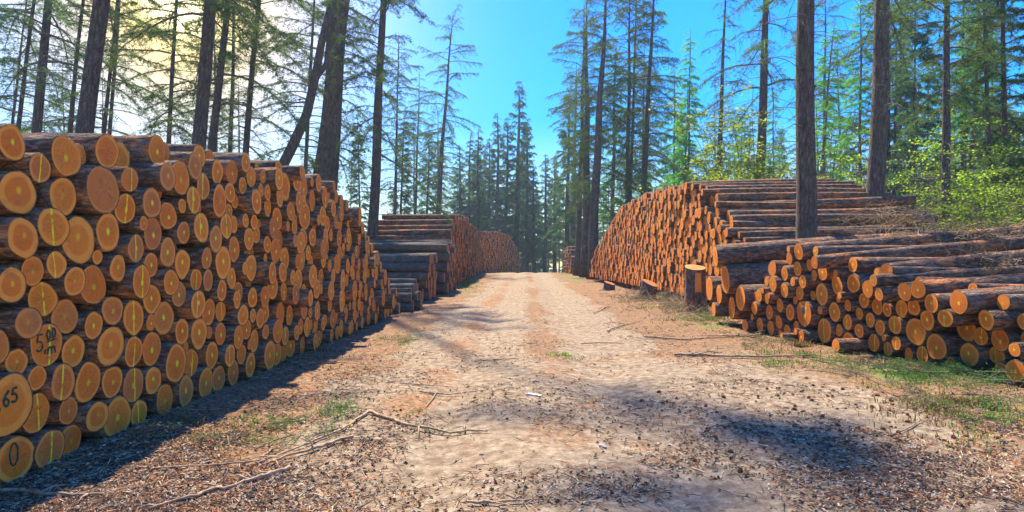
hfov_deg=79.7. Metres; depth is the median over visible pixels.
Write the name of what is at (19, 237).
log
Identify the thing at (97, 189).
log
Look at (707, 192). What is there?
log
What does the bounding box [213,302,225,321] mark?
log
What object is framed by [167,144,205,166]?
log
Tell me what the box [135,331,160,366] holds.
log
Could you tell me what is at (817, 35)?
pine tree
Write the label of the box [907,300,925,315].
log
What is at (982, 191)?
beech bush
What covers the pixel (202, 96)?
pine tree
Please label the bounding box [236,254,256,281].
log
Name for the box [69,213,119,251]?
log
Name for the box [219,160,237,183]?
log
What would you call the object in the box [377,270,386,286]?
log
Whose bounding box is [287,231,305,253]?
log
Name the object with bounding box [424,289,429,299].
log
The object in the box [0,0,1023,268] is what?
sky
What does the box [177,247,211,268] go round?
log
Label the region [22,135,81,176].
log
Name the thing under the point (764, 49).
pine tree
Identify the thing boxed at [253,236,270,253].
log
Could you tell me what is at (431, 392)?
fallen branch
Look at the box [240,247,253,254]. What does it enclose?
log
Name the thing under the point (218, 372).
log
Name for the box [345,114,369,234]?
spruce tree
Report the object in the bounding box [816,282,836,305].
log
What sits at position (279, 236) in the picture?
log
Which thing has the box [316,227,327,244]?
log
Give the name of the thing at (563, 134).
spruce tree
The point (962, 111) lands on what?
larch tree
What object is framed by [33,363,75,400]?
log
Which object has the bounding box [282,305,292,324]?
log
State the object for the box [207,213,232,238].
log
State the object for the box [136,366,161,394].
log
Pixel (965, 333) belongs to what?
log
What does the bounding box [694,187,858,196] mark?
log
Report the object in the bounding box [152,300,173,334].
log
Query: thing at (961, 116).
larch tree
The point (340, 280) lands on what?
log
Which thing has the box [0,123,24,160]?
log
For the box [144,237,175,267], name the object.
log
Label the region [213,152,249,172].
log
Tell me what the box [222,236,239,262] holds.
log
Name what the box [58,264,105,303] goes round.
log
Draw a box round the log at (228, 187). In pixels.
[221,182,234,202]
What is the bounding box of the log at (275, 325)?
[265,318,282,343]
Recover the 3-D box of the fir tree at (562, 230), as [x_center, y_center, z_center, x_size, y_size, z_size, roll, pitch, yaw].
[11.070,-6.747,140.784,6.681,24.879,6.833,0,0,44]
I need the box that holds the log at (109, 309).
[74,296,123,325]
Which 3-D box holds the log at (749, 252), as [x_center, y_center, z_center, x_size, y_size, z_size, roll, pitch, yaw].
[7.126,-0.184,13.860,5.016,0.513,0.549,-4,0,4]
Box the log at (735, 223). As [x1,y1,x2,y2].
[730,220,901,226]
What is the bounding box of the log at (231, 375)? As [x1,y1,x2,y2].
[224,360,238,385]
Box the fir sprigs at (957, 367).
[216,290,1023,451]
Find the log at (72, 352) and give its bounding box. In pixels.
[54,334,84,367]
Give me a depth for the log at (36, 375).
4.53 m
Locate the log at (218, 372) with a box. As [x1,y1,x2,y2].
[212,365,224,390]
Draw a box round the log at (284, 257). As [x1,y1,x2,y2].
[279,247,288,267]
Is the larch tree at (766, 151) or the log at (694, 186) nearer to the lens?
the log at (694, 186)
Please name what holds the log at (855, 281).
on the stacked logs at (664, 236)
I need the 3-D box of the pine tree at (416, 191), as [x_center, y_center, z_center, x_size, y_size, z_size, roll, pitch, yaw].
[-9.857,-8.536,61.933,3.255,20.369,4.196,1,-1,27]
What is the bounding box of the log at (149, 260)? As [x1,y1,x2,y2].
[125,252,157,277]
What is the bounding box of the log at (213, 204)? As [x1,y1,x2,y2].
[201,183,226,217]
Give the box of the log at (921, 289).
[910,275,1023,298]
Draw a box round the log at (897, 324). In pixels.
[888,315,919,333]
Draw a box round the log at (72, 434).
[42,424,81,456]
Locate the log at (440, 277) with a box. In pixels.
[436,272,444,282]
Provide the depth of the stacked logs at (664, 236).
12.63 m
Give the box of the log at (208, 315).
[200,298,214,325]
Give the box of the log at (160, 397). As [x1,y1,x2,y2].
[138,383,172,414]
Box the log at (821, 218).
[729,214,938,222]
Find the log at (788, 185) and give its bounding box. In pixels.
[705,184,856,188]
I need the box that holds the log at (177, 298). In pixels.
[161,281,185,306]
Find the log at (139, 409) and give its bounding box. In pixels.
[129,400,146,424]
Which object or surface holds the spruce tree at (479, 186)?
on the ground at (431, 462)
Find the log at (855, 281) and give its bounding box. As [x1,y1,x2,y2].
[847,272,873,292]
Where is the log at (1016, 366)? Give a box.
[1005,359,1023,382]
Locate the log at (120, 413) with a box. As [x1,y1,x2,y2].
[82,395,131,436]
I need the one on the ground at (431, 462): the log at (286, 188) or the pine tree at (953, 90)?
the pine tree at (953, 90)
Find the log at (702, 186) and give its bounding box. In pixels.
[699,184,861,190]
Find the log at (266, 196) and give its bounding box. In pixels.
[261,184,270,201]
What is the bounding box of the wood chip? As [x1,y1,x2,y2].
[526,393,541,396]
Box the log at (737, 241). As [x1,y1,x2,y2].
[731,240,742,243]
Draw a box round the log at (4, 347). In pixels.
[0,329,9,363]
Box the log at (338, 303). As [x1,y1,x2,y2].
[332,289,343,312]
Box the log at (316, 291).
[311,278,319,298]
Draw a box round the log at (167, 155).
[164,142,169,159]
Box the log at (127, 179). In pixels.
[109,166,137,191]
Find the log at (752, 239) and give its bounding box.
[743,236,829,242]
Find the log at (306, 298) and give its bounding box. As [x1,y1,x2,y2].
[291,289,312,306]
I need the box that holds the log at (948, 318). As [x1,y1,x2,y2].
[937,309,979,326]
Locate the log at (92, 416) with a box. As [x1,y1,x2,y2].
[45,401,108,431]
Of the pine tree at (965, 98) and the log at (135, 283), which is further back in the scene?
the pine tree at (965, 98)
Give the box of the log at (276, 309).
[269,301,283,323]
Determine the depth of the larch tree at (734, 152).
79.43 m
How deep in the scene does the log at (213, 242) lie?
7.05 m
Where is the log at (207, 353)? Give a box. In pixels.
[195,341,218,369]
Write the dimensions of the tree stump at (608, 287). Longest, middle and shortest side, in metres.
0.885 x 0.840 x 0.473 m
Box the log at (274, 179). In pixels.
[262,167,283,190]
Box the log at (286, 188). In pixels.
[282,173,289,201]
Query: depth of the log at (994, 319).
7.91 m
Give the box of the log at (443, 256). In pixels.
[378,251,449,261]
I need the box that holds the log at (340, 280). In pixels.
[334,269,345,290]
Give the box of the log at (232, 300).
[223,290,240,309]
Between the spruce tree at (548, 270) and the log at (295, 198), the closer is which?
the log at (295, 198)
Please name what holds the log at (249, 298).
on the stacked logs at (664, 236)
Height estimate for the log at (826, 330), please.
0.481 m
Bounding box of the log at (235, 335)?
[223,325,243,349]
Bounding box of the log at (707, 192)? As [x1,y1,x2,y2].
[701,187,865,195]
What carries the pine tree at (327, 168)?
on the ground at (431, 462)
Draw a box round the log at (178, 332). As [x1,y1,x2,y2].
[159,318,188,344]
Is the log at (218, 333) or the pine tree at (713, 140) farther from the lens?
the pine tree at (713, 140)
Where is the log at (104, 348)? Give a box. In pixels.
[82,326,123,366]
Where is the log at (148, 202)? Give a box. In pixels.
[120,187,161,217]
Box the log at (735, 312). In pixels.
[728,296,752,318]
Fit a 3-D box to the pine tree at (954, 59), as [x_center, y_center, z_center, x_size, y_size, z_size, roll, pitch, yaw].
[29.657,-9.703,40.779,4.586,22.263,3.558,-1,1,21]
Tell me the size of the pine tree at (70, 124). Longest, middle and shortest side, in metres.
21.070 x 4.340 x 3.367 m
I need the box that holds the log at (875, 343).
[868,333,884,351]
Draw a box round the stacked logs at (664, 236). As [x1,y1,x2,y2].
[86,149,1023,378]
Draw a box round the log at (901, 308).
[895,300,919,317]
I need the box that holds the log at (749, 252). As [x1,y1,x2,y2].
[713,231,944,266]
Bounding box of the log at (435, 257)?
[394,253,436,262]
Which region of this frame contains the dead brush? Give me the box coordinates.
[806,194,1023,271]
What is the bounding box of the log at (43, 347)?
[9,323,62,367]
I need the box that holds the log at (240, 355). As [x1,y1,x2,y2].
[235,344,245,364]
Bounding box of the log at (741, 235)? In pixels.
[737,228,925,239]
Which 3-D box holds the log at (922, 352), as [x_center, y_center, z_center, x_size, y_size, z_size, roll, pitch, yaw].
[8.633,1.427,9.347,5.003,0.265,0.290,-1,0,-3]
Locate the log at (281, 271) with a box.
[275,261,286,282]
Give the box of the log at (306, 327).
[299,317,309,336]
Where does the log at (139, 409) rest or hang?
on the ground at (431, 462)
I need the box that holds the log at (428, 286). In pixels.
[424,280,429,290]
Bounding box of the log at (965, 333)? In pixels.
[956,325,980,341]
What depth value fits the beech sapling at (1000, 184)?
32.62 m
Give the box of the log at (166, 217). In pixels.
[155,202,176,229]
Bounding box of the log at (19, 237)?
[0,217,38,258]
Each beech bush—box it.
[637,149,775,189]
[741,156,865,185]
[891,165,1023,230]
[895,179,1023,229]
[915,191,1021,231]
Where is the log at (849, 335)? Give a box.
[843,332,857,337]
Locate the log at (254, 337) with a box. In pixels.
[246,328,258,352]
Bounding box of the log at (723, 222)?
[719,220,914,227]
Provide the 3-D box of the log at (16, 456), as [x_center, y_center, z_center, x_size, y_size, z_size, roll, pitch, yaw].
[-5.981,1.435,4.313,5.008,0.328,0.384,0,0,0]
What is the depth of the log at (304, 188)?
10.22 m
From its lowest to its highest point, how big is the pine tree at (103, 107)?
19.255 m
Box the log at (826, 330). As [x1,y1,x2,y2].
[817,318,842,342]
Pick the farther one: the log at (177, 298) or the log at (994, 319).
the log at (994, 319)
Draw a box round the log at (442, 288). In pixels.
[436,282,448,293]
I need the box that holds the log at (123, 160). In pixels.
[115,142,129,166]
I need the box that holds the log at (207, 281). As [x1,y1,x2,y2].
[199,269,212,291]
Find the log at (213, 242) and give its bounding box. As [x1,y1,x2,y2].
[176,224,221,252]
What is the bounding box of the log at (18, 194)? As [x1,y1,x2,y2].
[0,171,36,214]
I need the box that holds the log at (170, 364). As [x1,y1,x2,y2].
[154,343,186,382]
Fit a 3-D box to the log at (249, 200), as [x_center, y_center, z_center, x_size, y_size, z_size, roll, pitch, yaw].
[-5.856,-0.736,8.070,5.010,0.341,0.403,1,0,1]
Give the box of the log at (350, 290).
[344,280,356,300]
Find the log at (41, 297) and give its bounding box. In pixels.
[0,281,57,316]
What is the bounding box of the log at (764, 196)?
[715,192,892,200]
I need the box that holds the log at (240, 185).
[233,177,246,193]
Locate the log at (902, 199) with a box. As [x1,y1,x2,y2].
[715,195,916,210]
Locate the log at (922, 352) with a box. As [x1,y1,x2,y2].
[916,345,944,362]
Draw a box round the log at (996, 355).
[989,346,1019,363]
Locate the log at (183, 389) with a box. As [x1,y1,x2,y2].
[163,374,193,407]
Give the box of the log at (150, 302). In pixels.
[121,284,160,313]
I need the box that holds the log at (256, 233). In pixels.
[253,226,259,243]
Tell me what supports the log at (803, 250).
on the stacked logs at (664, 236)
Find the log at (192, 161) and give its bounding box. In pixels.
[169,151,201,179]
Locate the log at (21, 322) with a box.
[0,307,42,338]
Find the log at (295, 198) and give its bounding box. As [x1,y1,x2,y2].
[287,191,301,213]
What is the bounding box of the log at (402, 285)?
[390,283,414,291]
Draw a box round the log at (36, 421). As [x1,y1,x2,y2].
[14,392,49,433]
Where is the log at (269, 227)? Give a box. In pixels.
[257,217,277,238]
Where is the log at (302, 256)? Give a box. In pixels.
[299,252,304,270]
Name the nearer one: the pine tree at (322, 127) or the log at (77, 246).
the log at (77, 246)
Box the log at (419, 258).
[379,254,430,263]
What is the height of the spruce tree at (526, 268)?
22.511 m
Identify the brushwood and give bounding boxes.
[597,276,748,325]
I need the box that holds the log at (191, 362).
[184,349,197,376]
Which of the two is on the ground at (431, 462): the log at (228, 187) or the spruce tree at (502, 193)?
the spruce tree at (502, 193)
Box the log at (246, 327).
[242,320,250,339]
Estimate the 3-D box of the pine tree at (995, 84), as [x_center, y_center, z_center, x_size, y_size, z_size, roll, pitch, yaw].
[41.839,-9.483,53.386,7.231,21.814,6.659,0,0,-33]
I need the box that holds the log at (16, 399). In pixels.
[0,372,33,437]
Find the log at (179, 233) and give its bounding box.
[162,221,189,243]
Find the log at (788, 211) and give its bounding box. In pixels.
[726,207,915,219]
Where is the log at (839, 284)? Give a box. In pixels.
[832,275,849,294]
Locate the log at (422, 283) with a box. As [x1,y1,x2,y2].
[417,280,426,287]
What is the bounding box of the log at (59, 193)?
[33,177,76,215]
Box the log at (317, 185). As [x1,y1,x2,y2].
[305,174,321,191]
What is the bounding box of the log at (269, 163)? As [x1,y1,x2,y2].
[250,160,281,169]
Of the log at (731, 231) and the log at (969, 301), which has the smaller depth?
the log at (969, 301)
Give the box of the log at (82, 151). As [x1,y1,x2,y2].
[76,143,85,164]
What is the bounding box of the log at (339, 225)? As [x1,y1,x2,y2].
[337,222,341,229]
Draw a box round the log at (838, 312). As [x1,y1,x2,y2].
[829,302,855,321]
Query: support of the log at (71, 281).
on the log at (63, 316)
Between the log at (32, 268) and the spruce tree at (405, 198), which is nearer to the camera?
the log at (32, 268)
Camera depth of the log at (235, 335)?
7.54 m
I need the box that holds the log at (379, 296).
[373,290,384,305]
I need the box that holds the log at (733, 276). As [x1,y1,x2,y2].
[721,262,769,293]
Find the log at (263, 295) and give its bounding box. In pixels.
[251,286,269,307]
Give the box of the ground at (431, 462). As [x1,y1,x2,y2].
[0,269,1023,511]
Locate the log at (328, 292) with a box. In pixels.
[313,281,334,300]
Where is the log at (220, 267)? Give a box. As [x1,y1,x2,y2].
[208,245,230,279]
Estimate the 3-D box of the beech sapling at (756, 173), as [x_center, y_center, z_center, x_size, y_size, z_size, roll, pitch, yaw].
[10.744,-3.278,28.677,6.004,9.636,7.766,0,0,-34]
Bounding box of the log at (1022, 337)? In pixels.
[1020,331,1023,341]
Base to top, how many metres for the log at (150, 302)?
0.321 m
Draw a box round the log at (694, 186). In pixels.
[691,181,854,190]
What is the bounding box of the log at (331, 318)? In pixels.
[320,309,335,328]
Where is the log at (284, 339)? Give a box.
[280,326,288,345]
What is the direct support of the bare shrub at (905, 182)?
on the ground at (431, 462)
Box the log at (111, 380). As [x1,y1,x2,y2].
[93,366,122,398]
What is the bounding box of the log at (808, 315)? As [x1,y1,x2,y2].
[797,300,829,326]
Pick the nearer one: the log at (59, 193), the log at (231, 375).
the log at (59, 193)
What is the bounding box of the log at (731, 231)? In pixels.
[725,224,905,236]
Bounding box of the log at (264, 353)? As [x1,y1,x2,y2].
[254,340,275,370]
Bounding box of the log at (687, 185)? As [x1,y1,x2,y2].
[685,178,834,189]
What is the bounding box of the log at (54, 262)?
[33,250,66,278]
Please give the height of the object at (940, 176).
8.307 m
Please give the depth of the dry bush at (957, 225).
16.59 m
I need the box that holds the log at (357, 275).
[354,270,359,280]
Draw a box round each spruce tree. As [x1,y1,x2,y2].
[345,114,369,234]
[387,113,415,213]
[412,126,437,213]
[430,145,451,213]
[449,145,467,213]
[456,132,483,230]
[463,151,485,227]
[465,128,492,230]
[478,113,516,241]
[480,139,499,230]
[489,81,538,265]
[490,118,526,252]
[510,163,540,271]
[513,118,549,271]
[521,165,547,272]
[529,187,549,269]
[529,198,547,272]
[530,154,558,272]
[538,207,557,272]
[540,160,564,272]
[547,89,582,260]
[598,175,610,236]
[598,185,608,241]
[769,131,788,178]
[865,0,929,223]
[885,0,957,227]
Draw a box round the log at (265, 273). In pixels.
[251,261,275,284]
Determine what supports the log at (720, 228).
on the stacked logs at (664, 236)
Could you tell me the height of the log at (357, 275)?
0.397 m
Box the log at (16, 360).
[0,348,27,372]
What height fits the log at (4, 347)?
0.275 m
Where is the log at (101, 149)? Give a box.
[21,133,119,168]
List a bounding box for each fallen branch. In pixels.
[0,484,103,504]
[120,459,261,469]
[139,465,290,509]
[244,410,370,463]
[257,446,286,458]
[258,435,353,466]
[306,361,367,364]
[308,425,341,436]
[367,409,487,439]
[398,391,437,415]
[400,382,457,387]
[419,390,482,394]
[467,492,530,511]
[475,356,518,361]
[581,341,621,343]
[607,321,639,331]
[644,333,744,339]
[674,348,820,357]
[705,330,765,336]
[899,416,930,431]
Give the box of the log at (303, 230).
[297,228,306,247]
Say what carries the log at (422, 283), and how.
on the log
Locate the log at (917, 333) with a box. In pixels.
[905,318,956,345]
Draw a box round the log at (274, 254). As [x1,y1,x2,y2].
[266,238,280,263]
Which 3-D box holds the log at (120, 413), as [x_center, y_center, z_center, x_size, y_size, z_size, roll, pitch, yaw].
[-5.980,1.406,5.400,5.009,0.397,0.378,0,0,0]
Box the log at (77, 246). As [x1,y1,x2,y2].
[37,215,94,264]
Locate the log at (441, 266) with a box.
[434,261,448,272]
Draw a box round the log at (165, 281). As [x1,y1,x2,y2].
[151,269,178,294]
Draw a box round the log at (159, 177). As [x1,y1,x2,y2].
[129,163,175,191]
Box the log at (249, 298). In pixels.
[241,287,256,307]
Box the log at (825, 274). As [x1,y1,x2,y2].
[818,266,848,280]
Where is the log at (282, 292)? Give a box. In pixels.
[269,283,286,300]
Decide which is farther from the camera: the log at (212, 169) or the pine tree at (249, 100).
the pine tree at (249, 100)
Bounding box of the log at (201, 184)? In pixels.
[189,173,209,199]
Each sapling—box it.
[648,82,838,180]
[668,83,790,182]
[711,150,793,179]
[752,109,895,186]
[780,129,862,181]
[832,135,937,191]
[853,109,1023,229]
[854,126,1021,230]
[910,117,1023,228]
[954,121,1023,226]
[959,109,1023,223]
[959,127,1022,219]
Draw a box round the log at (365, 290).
[360,283,367,300]
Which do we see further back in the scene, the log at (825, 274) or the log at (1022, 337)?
the log at (825, 274)
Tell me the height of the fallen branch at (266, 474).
0.049 m
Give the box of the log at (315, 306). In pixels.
[307,300,319,320]
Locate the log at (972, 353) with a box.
[959,342,994,366]
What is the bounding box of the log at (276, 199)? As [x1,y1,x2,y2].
[270,189,282,207]
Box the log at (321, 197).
[314,186,327,207]
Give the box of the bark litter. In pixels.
[0,286,1023,511]
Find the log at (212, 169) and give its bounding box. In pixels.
[202,159,222,183]
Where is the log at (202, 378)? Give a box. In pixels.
[191,366,212,397]
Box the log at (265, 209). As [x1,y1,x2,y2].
[256,200,270,216]
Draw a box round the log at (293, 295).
[269,282,299,304]
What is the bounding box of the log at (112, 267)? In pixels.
[97,254,125,281]
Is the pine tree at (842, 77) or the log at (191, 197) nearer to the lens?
the log at (191, 197)
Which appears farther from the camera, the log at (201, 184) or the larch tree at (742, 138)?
the larch tree at (742, 138)
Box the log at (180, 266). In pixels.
[157,249,189,279]
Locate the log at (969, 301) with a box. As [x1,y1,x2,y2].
[949,285,1023,314]
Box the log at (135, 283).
[105,264,150,298]
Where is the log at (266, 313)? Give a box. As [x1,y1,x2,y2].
[262,305,268,323]
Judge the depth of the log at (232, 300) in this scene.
7.53 m
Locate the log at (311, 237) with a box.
[305,228,315,246]
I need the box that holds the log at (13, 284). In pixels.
[0,266,26,302]
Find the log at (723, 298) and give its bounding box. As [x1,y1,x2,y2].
[716,285,735,303]
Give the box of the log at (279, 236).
[276,230,282,247]
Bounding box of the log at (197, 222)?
[177,212,208,242]
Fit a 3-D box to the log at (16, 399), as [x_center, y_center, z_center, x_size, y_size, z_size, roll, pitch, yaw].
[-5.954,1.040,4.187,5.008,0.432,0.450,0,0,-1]
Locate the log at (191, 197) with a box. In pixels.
[160,186,200,214]
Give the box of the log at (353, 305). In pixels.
[350,300,355,310]
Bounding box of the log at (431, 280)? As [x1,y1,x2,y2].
[429,277,432,288]
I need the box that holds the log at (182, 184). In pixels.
[162,160,189,195]
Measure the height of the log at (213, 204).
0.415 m
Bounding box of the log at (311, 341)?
[304,333,317,350]
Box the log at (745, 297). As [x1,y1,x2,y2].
[736,284,769,310]
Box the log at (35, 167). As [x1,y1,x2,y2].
[0,153,50,182]
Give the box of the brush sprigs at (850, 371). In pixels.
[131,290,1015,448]
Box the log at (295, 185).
[290,181,301,190]
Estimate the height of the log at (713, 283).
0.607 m
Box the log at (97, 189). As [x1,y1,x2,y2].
[66,165,119,213]
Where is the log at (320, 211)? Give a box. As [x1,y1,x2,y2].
[310,206,325,226]
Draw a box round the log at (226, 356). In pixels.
[216,344,234,367]
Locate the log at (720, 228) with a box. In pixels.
[717,224,729,233]
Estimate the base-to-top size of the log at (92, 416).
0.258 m
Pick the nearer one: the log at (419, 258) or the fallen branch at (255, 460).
the fallen branch at (255, 460)
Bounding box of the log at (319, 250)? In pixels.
[310,239,326,258]
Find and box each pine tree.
[0,0,61,124]
[0,0,125,132]
[0,0,150,133]
[0,55,30,132]
[2,0,273,143]
[7,32,68,132]
[20,0,191,135]
[24,0,127,132]
[67,0,238,143]
[82,0,142,133]
[94,75,117,132]
[101,0,278,156]
[122,0,323,151]
[145,0,327,168]
[173,17,237,151]
[195,11,264,151]
[218,86,271,159]
[238,0,366,178]
[294,0,369,191]
[302,0,357,180]
[305,0,399,199]
[318,0,454,239]
[345,164,355,206]
[356,33,435,213]
[382,43,421,219]
[389,113,436,213]
[401,71,432,213]
[404,4,483,213]
[420,107,463,213]
[537,163,551,264]
[538,2,622,275]
[540,65,601,242]
[545,0,625,276]
[547,0,645,279]
[556,183,569,268]
[577,0,681,212]
[590,0,694,241]
[593,0,697,220]
[617,69,668,188]
[618,28,681,198]
[620,100,668,197]
[653,0,919,238]
[675,0,839,178]
[693,101,733,178]
[694,0,749,178]
[694,80,737,180]
[754,0,1007,196]
[775,126,788,176]
[776,0,869,180]
[784,74,834,175]
[815,34,869,178]
[827,1,961,194]
[830,0,1023,227]
[842,0,956,224]
[864,46,937,179]
[890,69,951,174]
[920,0,996,182]
[929,13,983,184]
[950,0,1023,223]
[952,20,1023,179]
[964,0,1023,221]
[1007,34,1023,138]
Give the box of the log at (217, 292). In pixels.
[203,279,226,301]
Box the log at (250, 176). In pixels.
[238,166,255,187]
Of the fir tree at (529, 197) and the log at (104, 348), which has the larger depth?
the fir tree at (529, 197)
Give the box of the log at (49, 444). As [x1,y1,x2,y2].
[12,429,64,468]
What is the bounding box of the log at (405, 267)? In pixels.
[382,262,430,271]
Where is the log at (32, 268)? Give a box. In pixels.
[0,256,43,286]
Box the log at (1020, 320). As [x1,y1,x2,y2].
[1017,313,1023,329]
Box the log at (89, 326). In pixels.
[69,311,102,339]
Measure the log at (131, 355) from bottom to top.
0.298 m
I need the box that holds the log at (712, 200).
[709,195,714,205]
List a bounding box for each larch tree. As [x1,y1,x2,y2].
[590,42,637,224]
[651,67,686,191]
[657,149,672,187]
[663,74,703,185]
[667,31,711,184]
[667,113,686,185]
[726,123,743,178]
[727,105,750,179]
[765,86,792,178]
[765,134,772,178]
[815,20,851,180]
[829,0,893,192]
[906,64,941,206]
[928,1,1017,226]
[933,14,998,220]
[968,33,1023,202]
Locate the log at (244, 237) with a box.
[231,227,253,250]
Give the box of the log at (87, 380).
[71,361,100,403]
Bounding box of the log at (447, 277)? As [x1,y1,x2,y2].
[445,274,449,284]
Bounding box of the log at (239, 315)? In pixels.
[221,304,248,325]
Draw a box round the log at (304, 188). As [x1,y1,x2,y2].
[300,178,307,195]
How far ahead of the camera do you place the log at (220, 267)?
7.31 m
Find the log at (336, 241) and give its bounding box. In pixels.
[329,229,341,246]
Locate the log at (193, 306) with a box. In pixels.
[172,290,205,318]
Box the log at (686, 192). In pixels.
[684,185,689,194]
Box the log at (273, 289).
[251,278,277,299]
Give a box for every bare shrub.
[670,139,738,183]
[744,145,828,176]
[846,152,945,228]
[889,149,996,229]
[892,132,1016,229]
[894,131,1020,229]
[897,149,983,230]
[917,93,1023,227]
[969,133,1023,223]
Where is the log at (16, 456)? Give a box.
[0,435,34,483]
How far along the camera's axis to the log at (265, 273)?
8.37 m
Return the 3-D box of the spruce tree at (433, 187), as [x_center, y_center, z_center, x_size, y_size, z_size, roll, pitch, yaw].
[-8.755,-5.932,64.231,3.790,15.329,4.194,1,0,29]
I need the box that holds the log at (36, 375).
[22,365,46,390]
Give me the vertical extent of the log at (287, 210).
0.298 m
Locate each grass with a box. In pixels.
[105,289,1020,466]
[218,272,1023,455]
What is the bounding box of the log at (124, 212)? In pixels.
[111,193,135,223]
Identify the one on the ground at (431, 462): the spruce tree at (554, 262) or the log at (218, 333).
the spruce tree at (554, 262)
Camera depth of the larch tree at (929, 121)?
53.17 m
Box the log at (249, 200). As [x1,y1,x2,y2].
[233,189,260,214]
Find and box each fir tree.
[446,171,466,212]
[466,144,494,224]
[514,158,538,272]
[547,196,564,262]
[548,173,564,271]
[727,113,756,178]
[929,0,1023,224]
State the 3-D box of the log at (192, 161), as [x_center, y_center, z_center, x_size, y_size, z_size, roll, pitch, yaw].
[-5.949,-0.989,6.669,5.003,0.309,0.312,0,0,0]
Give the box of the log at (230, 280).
[225,267,235,289]
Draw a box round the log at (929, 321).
[920,310,955,330]
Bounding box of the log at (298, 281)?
[295,268,301,288]
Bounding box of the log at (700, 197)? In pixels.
[697,190,858,200]
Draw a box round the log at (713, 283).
[706,276,721,300]
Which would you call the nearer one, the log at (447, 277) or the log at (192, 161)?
the log at (192, 161)
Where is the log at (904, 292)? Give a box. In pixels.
[898,273,1023,301]
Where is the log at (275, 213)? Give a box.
[269,208,281,230]
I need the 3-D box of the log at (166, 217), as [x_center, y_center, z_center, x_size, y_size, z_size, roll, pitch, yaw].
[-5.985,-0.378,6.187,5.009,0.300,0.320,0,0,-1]
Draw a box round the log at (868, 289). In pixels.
[862,280,885,297]
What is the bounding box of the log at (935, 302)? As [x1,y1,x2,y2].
[924,293,951,313]
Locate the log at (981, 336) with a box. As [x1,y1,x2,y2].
[973,327,992,345]
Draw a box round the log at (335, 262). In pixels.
[327,254,340,273]
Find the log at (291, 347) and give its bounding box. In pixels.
[287,341,294,357]
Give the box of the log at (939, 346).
[926,333,965,359]
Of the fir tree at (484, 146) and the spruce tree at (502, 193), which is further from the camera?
the fir tree at (484, 146)
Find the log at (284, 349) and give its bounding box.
[281,345,287,360]
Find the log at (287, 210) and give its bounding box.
[279,202,294,220]
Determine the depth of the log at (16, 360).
4.38 m
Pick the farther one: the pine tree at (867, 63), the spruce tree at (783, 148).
the spruce tree at (783, 148)
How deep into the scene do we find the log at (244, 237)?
7.94 m
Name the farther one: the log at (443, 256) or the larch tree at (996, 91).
the larch tree at (996, 91)
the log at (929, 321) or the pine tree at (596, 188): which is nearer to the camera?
the log at (929, 321)
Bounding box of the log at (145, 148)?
[113,135,165,162]
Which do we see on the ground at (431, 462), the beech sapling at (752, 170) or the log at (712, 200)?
the beech sapling at (752, 170)
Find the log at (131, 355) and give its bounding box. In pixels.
[112,336,142,367]
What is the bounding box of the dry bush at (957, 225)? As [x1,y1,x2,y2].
[928,222,996,228]
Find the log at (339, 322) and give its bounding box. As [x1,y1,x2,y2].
[335,319,343,337]
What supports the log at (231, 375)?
on the ground at (431, 462)
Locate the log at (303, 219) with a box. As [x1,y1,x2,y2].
[296,203,309,229]
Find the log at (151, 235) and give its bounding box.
[119,218,161,250]
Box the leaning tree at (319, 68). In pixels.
[223,0,377,179]
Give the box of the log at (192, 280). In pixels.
[179,268,201,289]
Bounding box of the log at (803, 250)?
[794,225,1023,259]
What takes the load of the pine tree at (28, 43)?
on the ground at (431, 462)
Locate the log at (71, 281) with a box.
[41,266,85,295]
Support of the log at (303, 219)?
on the log at (311, 237)
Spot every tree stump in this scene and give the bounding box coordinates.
[600,281,614,290]
[632,279,657,299]
[681,265,708,312]
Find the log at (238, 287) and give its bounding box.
[233,281,242,298]
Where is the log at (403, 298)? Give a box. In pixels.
[395,293,411,302]
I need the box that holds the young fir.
[43,64,78,132]
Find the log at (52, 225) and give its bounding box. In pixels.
[0,207,69,246]
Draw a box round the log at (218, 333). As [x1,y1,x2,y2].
[205,322,225,345]
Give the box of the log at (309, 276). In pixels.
[301,264,316,288]
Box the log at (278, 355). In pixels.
[274,343,281,365]
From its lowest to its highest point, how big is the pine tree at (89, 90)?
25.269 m
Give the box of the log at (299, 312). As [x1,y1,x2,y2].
[292,307,306,319]
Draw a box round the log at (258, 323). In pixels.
[251,308,263,328]
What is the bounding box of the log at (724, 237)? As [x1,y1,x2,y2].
[722,230,732,241]
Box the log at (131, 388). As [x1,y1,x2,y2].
[117,367,143,402]
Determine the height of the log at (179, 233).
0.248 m
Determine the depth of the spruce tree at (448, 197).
99.08 m
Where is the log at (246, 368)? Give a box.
[238,352,254,377]
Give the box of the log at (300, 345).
[294,336,304,353]
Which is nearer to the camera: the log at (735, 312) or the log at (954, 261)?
the log at (954, 261)
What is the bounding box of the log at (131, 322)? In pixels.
[107,299,143,335]
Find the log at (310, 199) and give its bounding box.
[306,189,314,211]
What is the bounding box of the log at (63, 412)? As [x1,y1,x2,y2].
[46,396,77,424]
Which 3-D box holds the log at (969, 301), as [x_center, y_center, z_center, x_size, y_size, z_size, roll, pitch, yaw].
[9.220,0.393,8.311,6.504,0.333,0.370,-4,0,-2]
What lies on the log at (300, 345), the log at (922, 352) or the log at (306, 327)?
the log at (306, 327)
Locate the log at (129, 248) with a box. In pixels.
[102,234,143,262]
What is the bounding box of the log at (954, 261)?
[879,249,1023,273]
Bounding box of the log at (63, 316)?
[42,298,78,333]
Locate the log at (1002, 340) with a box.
[991,329,1023,351]
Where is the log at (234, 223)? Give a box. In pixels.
[231,215,237,233]
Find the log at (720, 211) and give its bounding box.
[715,205,907,216]
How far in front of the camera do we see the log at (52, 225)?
4.61 m
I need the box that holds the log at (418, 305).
[414,299,421,309]
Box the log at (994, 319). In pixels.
[978,309,1023,330]
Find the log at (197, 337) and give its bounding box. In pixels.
[185,318,206,349]

